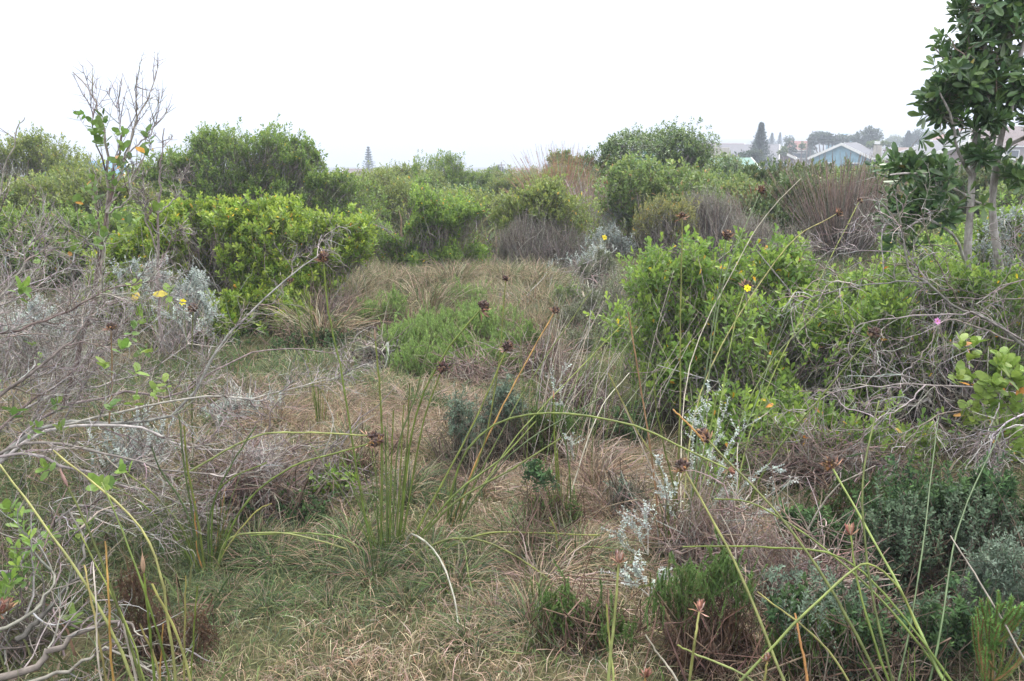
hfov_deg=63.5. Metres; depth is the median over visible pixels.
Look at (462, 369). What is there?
twiggy shrub
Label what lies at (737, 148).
house
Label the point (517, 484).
grass tuft
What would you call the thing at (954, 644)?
grey herb
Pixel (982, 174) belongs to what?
hedge shrub
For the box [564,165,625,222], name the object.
restio clump
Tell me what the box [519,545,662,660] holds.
heath bush
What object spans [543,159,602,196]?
scrub shrub
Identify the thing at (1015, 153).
window
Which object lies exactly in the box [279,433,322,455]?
grass tuft
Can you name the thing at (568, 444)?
grass tuft
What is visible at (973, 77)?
pale trunked tree
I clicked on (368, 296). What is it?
grass tuft
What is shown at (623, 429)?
grey herb
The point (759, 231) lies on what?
twiggy shrub
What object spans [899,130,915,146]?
conifer tree
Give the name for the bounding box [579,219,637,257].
silver shrub
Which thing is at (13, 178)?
scrub shrub
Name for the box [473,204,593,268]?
twiggy shrub
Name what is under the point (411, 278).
grass tuft
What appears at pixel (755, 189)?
restio clump
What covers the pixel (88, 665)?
ground cover
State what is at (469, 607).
grass tuft
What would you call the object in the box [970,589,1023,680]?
heath bush
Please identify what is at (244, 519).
grass tuft
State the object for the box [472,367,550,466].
grey herb
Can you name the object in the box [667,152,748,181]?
scrub shrub
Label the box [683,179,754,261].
twiggy shrub
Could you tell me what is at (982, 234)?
leafy shrub
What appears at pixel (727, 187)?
leafy shrub
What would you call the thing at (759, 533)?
grass tuft
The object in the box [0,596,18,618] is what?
flower
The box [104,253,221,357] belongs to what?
silver shrub
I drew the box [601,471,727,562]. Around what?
grass tuft
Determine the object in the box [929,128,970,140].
house
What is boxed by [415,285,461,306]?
grass tuft
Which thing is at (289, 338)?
grey herb
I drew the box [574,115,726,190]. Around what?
tall shrub
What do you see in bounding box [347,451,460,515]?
grass tuft
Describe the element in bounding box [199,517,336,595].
grass tuft
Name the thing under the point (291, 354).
grass
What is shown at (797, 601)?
grass tuft
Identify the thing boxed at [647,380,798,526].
silver shrub
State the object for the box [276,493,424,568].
grass tuft
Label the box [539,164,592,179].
scrub shrub
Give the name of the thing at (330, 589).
grass tuft
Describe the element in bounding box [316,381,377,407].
grass tuft
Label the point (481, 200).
leafy shrub
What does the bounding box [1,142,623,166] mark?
sea
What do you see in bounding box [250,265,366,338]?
twiggy shrub
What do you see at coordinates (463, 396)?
grass tuft
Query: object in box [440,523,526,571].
grass tuft
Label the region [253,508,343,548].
grass tuft
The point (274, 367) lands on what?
grass tuft
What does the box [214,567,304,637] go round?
grass tuft
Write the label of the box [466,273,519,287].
grass tuft
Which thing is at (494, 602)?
grass tuft
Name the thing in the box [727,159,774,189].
hedge shrub
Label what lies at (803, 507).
grass tuft
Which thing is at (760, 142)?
conifer tree
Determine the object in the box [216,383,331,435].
grass tuft
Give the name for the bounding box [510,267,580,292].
grass tuft
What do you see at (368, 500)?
grass tuft
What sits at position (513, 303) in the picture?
grass
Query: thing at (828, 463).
sedge tussock
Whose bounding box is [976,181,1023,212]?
scrub shrub
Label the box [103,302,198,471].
sedge tussock
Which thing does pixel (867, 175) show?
hedge shrub
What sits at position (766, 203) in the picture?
hedge shrub
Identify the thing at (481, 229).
ground cover
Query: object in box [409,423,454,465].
grass tuft
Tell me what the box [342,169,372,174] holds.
house
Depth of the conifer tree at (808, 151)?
146.15 m
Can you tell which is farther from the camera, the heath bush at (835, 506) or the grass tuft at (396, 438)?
the grass tuft at (396, 438)
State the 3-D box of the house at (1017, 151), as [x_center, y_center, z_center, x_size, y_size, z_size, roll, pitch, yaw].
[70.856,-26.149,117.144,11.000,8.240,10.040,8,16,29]
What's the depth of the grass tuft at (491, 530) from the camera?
3.60 m
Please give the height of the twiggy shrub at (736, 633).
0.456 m
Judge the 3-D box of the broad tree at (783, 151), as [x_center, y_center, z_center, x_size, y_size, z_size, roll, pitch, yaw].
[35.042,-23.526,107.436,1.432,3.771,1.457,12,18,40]
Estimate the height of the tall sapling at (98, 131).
1.822 m
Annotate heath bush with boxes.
[99,555,234,680]
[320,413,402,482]
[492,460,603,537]
[502,392,579,462]
[506,458,586,566]
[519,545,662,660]
[522,363,619,401]
[616,527,767,680]
[729,568,872,680]
[792,453,922,531]
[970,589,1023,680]
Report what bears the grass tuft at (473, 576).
on the ground at (384, 638)
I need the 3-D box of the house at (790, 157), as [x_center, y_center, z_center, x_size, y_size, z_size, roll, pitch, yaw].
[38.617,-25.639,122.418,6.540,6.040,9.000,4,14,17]
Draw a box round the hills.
[778,124,1023,138]
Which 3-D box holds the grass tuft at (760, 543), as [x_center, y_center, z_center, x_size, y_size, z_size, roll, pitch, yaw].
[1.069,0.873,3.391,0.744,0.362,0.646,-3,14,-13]
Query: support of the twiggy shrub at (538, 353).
on the ground at (384, 638)
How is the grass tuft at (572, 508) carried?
on the ground at (384, 638)
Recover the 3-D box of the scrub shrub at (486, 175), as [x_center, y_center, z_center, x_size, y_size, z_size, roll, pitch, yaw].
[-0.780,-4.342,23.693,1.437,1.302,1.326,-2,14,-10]
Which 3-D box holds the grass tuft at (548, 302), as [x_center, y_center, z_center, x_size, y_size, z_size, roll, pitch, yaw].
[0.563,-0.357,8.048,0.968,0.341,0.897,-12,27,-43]
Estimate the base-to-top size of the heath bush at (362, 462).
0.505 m
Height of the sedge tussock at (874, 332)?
1.702 m
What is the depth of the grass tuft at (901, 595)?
3.08 m
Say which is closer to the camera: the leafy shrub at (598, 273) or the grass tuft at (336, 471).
the grass tuft at (336, 471)
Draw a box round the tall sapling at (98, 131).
[25,51,175,405]
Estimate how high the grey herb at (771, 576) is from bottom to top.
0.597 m
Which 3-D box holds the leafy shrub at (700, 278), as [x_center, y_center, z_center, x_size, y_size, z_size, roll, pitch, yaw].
[1.597,0.100,5.290,1.927,1.660,2.005,-8,16,-29]
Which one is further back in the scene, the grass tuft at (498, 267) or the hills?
the hills
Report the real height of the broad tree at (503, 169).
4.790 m
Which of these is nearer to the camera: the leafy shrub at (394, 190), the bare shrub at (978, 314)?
the bare shrub at (978, 314)
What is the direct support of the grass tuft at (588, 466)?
on the ground at (384, 638)
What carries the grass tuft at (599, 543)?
on the ground at (384, 638)
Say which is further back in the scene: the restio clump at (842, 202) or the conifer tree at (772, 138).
the conifer tree at (772, 138)
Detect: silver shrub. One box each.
[0,288,97,378]
[81,402,188,478]
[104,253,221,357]
[109,260,224,340]
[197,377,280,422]
[538,234,616,276]
[545,358,584,466]
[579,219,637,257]
[588,206,631,240]
[600,549,673,596]
[601,499,656,554]
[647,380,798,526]
[910,517,1023,680]
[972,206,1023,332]
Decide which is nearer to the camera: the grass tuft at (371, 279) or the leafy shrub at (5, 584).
the leafy shrub at (5, 584)
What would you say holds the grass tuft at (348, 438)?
on the ground at (384, 638)
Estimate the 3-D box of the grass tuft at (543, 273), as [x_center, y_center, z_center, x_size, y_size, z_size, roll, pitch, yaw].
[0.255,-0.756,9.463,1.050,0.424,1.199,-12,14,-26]
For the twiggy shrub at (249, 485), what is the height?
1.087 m
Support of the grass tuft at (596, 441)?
on the ground at (384, 638)
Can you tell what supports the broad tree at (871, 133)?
on the ground at (384, 638)
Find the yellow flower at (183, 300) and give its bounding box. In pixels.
[179,298,187,423]
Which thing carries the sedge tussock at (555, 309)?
on the ground at (384, 638)
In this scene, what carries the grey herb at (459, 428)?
on the ground at (384, 638)
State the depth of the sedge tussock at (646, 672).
2.24 m
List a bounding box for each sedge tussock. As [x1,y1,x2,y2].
[0,450,197,680]
[102,416,384,575]
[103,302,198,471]
[250,250,599,638]
[287,278,328,424]
[433,275,735,527]
[525,373,628,556]
[606,549,771,680]
[608,178,880,551]
[671,400,1023,680]
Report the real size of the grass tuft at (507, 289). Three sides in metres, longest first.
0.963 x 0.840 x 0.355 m
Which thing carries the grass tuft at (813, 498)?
on the ground at (384, 638)
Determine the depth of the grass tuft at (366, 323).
7.30 m
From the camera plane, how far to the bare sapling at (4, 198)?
4.42 m
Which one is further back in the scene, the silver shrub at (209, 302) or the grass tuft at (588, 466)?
the silver shrub at (209, 302)
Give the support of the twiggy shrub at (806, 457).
on the ground at (384, 638)
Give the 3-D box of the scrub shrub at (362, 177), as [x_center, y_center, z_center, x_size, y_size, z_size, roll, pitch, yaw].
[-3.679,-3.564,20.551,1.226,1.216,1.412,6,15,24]
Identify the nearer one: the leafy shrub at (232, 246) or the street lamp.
the leafy shrub at (232, 246)
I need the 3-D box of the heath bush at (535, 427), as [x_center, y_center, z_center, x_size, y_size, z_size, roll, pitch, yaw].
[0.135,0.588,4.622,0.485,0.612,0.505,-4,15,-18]
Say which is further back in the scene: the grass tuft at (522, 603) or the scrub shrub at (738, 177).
the scrub shrub at (738, 177)
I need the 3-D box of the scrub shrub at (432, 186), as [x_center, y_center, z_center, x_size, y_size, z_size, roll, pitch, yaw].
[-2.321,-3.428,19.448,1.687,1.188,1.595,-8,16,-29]
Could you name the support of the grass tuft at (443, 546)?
on the ground at (384, 638)
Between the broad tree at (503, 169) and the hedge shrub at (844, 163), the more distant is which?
the broad tree at (503, 169)
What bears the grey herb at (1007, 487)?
on the ground at (384, 638)
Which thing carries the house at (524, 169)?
on the ground at (384, 638)
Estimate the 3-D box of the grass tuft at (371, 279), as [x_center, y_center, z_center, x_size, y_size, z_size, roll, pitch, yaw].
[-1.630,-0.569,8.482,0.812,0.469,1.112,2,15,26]
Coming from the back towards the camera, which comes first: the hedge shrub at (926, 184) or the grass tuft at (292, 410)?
the hedge shrub at (926, 184)
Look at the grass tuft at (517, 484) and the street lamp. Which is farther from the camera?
the street lamp
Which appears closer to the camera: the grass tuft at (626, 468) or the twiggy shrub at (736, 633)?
the twiggy shrub at (736, 633)
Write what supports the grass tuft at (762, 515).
on the ground at (384, 638)
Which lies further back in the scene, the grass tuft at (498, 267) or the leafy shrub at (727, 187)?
the leafy shrub at (727, 187)
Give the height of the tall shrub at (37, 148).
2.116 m
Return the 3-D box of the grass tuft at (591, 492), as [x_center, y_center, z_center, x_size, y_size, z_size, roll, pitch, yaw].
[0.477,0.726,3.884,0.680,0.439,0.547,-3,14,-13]
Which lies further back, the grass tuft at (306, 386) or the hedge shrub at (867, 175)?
the hedge shrub at (867, 175)
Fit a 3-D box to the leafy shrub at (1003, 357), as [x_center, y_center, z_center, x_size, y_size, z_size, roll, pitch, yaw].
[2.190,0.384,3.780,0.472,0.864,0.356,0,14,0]
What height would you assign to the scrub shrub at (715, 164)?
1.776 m
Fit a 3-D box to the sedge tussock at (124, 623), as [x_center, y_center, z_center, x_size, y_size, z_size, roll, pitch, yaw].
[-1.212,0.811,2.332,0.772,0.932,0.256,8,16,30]
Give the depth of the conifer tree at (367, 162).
146.41 m
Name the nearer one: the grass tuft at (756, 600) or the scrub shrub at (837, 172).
the grass tuft at (756, 600)
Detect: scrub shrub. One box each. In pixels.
[0,169,76,191]
[219,176,299,202]
[354,172,375,206]
[379,170,442,194]
[463,166,507,193]
[484,163,538,198]
[518,165,538,175]
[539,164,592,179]
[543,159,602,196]
[592,150,728,247]
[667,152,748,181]
[675,160,764,212]
[692,152,748,172]
[805,160,913,196]
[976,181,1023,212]
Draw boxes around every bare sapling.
[0,117,62,284]
[123,128,196,340]
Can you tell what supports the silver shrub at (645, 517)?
on the ground at (384, 638)
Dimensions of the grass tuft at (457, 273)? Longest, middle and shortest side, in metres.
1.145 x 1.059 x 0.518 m
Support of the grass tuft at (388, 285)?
on the ground at (384, 638)
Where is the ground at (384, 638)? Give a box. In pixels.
[0,138,1023,680]
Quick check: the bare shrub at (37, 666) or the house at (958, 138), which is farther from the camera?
the house at (958, 138)
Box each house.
[45,160,131,179]
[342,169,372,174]
[512,168,538,172]
[693,143,743,147]
[707,144,779,167]
[708,157,760,169]
[775,150,796,170]
[787,141,806,164]
[807,142,882,170]
[826,133,852,148]
[882,140,1023,172]
[891,147,908,151]
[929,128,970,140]
[969,126,1023,164]
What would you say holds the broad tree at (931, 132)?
on the ground at (384, 638)
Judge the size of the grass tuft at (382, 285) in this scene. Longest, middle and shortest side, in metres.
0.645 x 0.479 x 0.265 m
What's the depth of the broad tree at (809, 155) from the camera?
131.62 m
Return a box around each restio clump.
[499,141,614,206]
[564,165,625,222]
[724,182,799,235]
[763,151,915,260]
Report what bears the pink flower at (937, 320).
on the ground at (384, 638)
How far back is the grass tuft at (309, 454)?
4.36 m
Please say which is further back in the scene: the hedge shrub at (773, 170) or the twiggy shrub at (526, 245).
the hedge shrub at (773, 170)
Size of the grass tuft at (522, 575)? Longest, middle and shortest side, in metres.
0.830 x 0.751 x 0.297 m
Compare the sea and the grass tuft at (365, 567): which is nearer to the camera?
the grass tuft at (365, 567)
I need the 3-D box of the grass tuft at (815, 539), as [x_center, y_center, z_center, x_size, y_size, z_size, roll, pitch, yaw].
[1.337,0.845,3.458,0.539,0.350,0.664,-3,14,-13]
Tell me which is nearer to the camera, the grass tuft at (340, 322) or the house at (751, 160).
the grass tuft at (340, 322)
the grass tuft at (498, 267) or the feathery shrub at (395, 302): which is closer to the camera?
the feathery shrub at (395, 302)
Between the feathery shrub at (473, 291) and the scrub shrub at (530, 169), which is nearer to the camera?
the feathery shrub at (473, 291)
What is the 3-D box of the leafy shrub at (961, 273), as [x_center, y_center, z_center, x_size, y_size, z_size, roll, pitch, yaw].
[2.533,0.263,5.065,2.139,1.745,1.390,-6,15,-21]
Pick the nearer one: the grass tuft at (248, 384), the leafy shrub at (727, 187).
the grass tuft at (248, 384)
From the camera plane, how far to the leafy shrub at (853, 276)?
6.59 m
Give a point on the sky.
(337, 70)
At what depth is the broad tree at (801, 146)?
126.50 m
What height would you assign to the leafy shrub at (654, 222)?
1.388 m
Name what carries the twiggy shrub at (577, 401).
on the ground at (384, 638)
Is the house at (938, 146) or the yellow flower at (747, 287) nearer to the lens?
the yellow flower at (747, 287)
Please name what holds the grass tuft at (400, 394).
on the ground at (384, 638)
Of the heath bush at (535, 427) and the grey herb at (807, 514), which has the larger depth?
the heath bush at (535, 427)
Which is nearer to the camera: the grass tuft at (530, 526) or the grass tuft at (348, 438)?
the grass tuft at (530, 526)
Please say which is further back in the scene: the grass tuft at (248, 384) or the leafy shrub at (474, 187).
the leafy shrub at (474, 187)
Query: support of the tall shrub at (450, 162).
on the ground at (384, 638)
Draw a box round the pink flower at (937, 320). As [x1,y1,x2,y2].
[931,318,940,466]
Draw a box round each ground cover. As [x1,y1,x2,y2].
[0,245,1023,680]
[167,168,979,261]
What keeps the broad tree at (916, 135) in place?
on the ground at (384, 638)
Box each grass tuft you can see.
[169,427,291,483]
[182,433,316,490]
[182,499,313,580]
[182,557,272,610]
[190,493,281,545]
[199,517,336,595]
[210,367,290,404]
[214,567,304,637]
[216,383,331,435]
[243,286,398,342]
[253,355,300,376]
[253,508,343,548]
[257,522,382,591]
[271,381,417,516]
[272,364,326,386]
[272,438,321,497]
[273,372,352,399]
[274,438,364,481]
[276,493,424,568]
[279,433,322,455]
[288,571,368,617]
[294,349,347,375]
[302,406,390,456]
[303,516,432,611]
[312,275,389,317]
[315,484,374,515]
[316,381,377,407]
[335,307,397,333]
[336,263,389,305]
[339,480,400,513]
[340,401,411,430]
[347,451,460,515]
[349,257,418,293]
[354,275,395,291]
[356,566,452,621]
[357,503,493,589]
[360,290,430,318]
[363,411,440,464]
[364,263,438,289]
[364,373,463,419]
[372,268,481,317]
[385,275,432,294]
[387,455,471,490]
[387,534,518,612]
[395,264,461,288]
[406,255,500,286]
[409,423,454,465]
[410,587,535,670]
[411,399,453,418]
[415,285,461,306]
[422,450,532,511]
[435,386,484,409]
[439,562,541,641]
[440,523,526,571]
[441,503,576,557]
[444,520,639,609]
[452,560,599,677]
[466,258,546,287]
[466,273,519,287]
[470,280,519,297]
[478,276,567,310]
[478,458,555,485]
[479,272,542,303]
[491,259,576,290]
[492,501,578,564]
[497,465,572,506]
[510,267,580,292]
[510,507,646,587]
[522,430,676,496]
[526,286,590,319]
[528,416,641,483]
[535,417,585,457]
[554,455,663,532]
[560,430,655,486]
[562,397,645,451]
[581,498,679,558]
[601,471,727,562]
[696,511,760,542]
[697,556,788,629]
[711,505,854,576]
[719,501,799,566]
[724,498,788,527]
[735,508,805,555]
[753,571,889,634]
[755,495,842,527]
[762,520,863,554]
[786,473,852,516]
[821,555,954,623]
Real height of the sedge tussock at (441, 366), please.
1.381 m
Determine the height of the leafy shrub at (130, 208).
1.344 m
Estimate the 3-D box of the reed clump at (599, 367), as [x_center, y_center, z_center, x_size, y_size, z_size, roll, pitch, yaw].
[0.648,0.059,4.846,1.278,1.084,1.468,0,14,0]
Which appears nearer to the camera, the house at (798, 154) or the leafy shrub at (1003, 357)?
the leafy shrub at (1003, 357)
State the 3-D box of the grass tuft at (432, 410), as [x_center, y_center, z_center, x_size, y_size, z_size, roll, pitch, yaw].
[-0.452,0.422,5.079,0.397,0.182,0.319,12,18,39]
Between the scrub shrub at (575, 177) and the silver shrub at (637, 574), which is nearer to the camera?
the silver shrub at (637, 574)
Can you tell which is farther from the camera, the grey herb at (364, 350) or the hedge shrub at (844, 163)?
the hedge shrub at (844, 163)
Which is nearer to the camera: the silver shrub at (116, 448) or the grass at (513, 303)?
the silver shrub at (116, 448)
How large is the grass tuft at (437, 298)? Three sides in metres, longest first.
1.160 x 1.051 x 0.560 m
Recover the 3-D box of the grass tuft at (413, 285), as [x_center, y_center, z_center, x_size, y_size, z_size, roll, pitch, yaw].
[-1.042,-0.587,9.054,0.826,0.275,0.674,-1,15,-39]
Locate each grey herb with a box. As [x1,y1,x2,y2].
[225,315,353,358]
[236,468,340,534]
[334,298,430,371]
[398,281,428,301]
[420,381,509,493]
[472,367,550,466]
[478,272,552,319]
[568,391,655,449]
[594,457,672,521]
[732,553,953,680]
[761,569,1010,680]
[762,560,974,680]
[773,453,968,586]
[833,470,1023,608]
[918,449,1023,591]
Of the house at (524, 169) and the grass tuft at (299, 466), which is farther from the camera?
the house at (524, 169)
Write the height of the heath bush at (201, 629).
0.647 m
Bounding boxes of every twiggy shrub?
[126,394,339,550]
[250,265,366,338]
[415,317,548,393]
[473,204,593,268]
[477,312,604,382]
[517,334,653,434]
[587,445,824,596]
[640,591,765,680]
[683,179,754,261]
[692,445,945,647]
[717,204,821,295]
[722,383,943,502]
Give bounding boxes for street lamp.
[874,141,879,165]
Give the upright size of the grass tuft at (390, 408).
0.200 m
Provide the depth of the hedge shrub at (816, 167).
15.02 m
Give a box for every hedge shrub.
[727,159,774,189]
[742,166,851,239]
[760,156,806,196]
[801,157,849,194]
[829,156,867,173]
[838,165,901,246]
[905,168,948,224]
[936,163,989,223]
[962,152,1021,217]
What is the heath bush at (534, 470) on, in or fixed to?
on the ground at (384, 638)
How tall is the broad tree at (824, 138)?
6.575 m
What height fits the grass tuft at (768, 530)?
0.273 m
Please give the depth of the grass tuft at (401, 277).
9.18 m
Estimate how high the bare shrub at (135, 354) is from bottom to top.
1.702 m
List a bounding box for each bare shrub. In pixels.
[0,187,393,628]
[0,265,163,462]
[0,484,218,680]
[755,159,1023,500]
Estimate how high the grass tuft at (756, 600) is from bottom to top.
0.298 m
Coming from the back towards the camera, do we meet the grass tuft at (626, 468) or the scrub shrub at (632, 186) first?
the scrub shrub at (632, 186)
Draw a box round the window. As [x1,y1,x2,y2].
[1006,150,1019,157]
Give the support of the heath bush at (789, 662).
on the ground at (384, 638)
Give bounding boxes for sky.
[0,0,1023,141]
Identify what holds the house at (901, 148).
on the ground at (384, 638)
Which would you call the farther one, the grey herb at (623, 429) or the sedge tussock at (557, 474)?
the grey herb at (623, 429)
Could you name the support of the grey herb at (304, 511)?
on the ground at (384, 638)
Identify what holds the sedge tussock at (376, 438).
on the ground at (384, 638)
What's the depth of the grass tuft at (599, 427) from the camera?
4.83 m
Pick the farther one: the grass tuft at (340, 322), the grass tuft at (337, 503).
the grass tuft at (340, 322)
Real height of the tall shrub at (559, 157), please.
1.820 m
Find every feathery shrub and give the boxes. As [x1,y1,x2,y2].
[347,282,410,332]
[372,294,536,377]
[428,275,495,311]
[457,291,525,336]
[508,316,551,360]
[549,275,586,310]
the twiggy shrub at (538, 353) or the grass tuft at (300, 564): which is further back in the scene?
the twiggy shrub at (538, 353)
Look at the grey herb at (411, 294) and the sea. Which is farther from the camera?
the sea
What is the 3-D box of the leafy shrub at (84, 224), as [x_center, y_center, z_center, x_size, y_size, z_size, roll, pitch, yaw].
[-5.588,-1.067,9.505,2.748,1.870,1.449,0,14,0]
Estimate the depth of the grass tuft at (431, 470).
4.17 m
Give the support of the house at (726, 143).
on the ground at (384, 638)
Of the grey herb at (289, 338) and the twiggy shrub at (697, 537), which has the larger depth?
the grey herb at (289, 338)
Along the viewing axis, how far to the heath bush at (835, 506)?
3.71 m
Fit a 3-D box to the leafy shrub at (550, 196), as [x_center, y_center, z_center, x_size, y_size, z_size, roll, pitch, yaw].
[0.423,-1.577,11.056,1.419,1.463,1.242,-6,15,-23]
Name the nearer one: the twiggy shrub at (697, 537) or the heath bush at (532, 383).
the twiggy shrub at (697, 537)
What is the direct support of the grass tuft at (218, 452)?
on the ground at (384, 638)
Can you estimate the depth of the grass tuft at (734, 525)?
3.71 m
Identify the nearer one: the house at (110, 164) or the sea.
the house at (110, 164)
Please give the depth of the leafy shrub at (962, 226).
8.41 m
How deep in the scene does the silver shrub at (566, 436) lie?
4.48 m
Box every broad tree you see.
[489,165,506,173]
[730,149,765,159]
[776,145,788,168]
[781,138,797,155]
[783,135,794,143]
[798,141,806,161]
[806,130,849,152]
[806,142,816,167]
[848,125,883,147]
[866,138,891,153]
[884,134,905,146]
[911,128,929,145]
[922,129,945,143]
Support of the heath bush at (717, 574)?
on the ground at (384, 638)
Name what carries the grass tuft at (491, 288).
on the ground at (384, 638)
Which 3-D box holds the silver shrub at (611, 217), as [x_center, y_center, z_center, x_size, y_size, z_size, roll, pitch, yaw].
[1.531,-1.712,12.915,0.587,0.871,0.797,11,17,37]
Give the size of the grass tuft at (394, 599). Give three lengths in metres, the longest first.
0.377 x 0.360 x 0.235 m
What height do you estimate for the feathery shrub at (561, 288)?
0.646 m
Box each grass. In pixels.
[0,264,1023,407]
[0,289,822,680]
[334,253,582,332]
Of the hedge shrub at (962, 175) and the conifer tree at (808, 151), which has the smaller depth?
the hedge shrub at (962, 175)
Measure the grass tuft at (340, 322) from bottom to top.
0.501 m
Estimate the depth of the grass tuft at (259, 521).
3.50 m
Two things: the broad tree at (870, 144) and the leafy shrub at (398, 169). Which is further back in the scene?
the broad tree at (870, 144)
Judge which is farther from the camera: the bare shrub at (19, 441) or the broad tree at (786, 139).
the broad tree at (786, 139)
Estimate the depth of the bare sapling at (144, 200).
4.95 m
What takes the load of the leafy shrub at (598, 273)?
on the ground at (384, 638)
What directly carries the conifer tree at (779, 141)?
on the ground at (384, 638)
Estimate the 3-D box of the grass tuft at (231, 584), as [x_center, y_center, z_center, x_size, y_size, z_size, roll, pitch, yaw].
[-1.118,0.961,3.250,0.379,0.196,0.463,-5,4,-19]
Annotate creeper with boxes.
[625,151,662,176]
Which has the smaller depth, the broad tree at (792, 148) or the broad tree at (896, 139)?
the broad tree at (792, 148)
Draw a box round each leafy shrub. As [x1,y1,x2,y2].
[0,152,167,228]
[0,188,130,293]
[0,488,133,671]
[73,186,378,342]
[88,192,196,225]
[322,160,429,230]
[354,171,494,271]
[355,159,414,181]
[384,183,515,234]
[395,163,449,188]
[435,180,495,199]
[482,167,603,251]
[539,237,640,352]
[583,223,906,478]
[623,184,707,262]
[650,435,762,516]
[674,173,763,226]
[728,235,978,325]
[730,374,965,488]
[808,237,1023,475]
[875,213,1009,269]
[889,190,1023,320]
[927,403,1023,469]
[945,330,1023,482]
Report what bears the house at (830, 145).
on the ground at (384, 638)
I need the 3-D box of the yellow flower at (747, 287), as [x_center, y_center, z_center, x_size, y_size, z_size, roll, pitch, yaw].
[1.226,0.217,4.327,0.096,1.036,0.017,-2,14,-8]
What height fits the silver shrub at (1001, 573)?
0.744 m
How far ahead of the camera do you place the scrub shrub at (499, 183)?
22.39 m
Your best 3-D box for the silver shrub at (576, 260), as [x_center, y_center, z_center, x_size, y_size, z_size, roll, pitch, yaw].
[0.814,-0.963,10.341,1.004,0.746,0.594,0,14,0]
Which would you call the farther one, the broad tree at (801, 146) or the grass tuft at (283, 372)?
the broad tree at (801, 146)
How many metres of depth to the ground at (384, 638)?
3.26 m
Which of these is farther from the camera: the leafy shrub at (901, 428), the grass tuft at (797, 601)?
the leafy shrub at (901, 428)
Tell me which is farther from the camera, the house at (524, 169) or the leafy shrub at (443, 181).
the house at (524, 169)
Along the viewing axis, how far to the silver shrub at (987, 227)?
6.99 m
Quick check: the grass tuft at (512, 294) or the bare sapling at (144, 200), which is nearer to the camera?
the bare sapling at (144, 200)
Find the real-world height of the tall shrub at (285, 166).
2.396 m
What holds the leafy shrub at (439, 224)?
on the ground at (384, 638)
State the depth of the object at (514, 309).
7.34 m
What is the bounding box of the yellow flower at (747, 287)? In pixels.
[744,284,750,460]
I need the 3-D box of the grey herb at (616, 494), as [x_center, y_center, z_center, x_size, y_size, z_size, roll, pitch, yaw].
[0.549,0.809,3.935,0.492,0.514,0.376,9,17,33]
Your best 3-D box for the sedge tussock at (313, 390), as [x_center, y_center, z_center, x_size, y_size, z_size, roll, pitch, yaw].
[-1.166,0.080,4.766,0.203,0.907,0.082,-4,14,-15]
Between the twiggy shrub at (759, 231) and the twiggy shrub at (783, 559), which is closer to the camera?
the twiggy shrub at (783, 559)
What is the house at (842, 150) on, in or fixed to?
on the ground at (384, 638)
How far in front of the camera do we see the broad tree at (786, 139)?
184.12 m
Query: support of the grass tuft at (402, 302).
on the ground at (384, 638)
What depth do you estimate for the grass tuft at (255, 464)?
4.20 m
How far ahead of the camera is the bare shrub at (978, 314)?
4.07 m
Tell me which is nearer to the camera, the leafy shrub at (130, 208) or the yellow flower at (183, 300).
the yellow flower at (183, 300)
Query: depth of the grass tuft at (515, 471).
4.26 m
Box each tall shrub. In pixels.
[0,121,115,182]
[108,114,399,233]
[411,148,481,186]
[544,148,584,167]
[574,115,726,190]
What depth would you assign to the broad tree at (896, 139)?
222.83 m
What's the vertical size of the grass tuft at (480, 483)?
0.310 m
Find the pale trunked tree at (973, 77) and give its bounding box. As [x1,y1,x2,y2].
[864,0,1023,362]
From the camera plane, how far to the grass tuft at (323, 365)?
5.97 m
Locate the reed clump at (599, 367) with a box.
[513,251,726,471]
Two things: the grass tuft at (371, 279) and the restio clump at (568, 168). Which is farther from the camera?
the restio clump at (568, 168)
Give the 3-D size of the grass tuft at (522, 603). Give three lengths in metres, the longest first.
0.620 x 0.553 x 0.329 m
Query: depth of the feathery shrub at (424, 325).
6.34 m
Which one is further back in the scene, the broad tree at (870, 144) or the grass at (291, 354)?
the broad tree at (870, 144)
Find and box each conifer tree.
[362,146,375,169]
[748,122,777,169]
[768,133,776,143]
[776,132,782,148]
[802,142,815,162]
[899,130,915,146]
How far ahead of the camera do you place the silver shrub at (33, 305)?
6.13 m
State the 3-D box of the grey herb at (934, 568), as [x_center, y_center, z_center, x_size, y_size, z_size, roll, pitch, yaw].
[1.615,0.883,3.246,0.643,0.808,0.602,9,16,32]
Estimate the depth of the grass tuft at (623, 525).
3.65 m
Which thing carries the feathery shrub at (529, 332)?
on the ground at (384, 638)
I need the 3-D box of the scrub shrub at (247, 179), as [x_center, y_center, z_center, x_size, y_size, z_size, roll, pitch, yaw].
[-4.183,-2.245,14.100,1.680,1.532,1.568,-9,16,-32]

